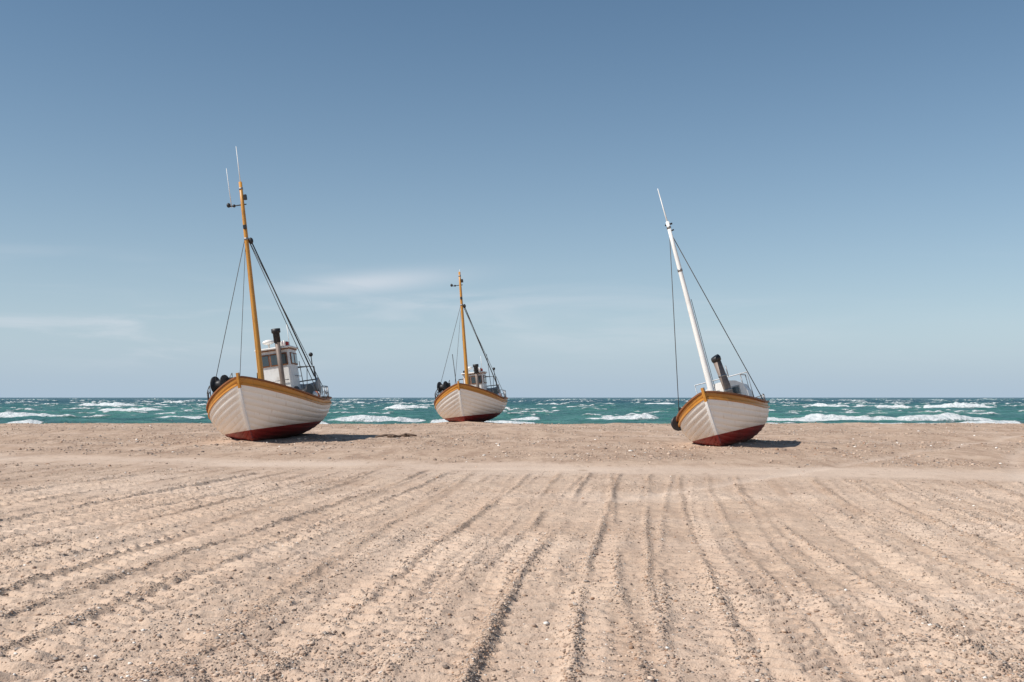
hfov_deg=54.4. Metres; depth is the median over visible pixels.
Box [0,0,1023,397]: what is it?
sky
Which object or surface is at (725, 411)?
fishing boat
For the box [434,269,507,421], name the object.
fishing boat
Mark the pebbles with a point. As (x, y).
(498, 624)
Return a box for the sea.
[0,398,1023,423]
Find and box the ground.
[0,421,1023,681]
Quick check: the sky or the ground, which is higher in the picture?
the sky
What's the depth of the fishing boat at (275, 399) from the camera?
35.80 m
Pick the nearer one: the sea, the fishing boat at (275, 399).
the fishing boat at (275, 399)
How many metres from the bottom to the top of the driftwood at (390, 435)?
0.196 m
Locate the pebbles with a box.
[0,422,1023,681]
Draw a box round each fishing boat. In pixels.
[206,148,331,440]
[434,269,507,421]
[658,190,769,446]

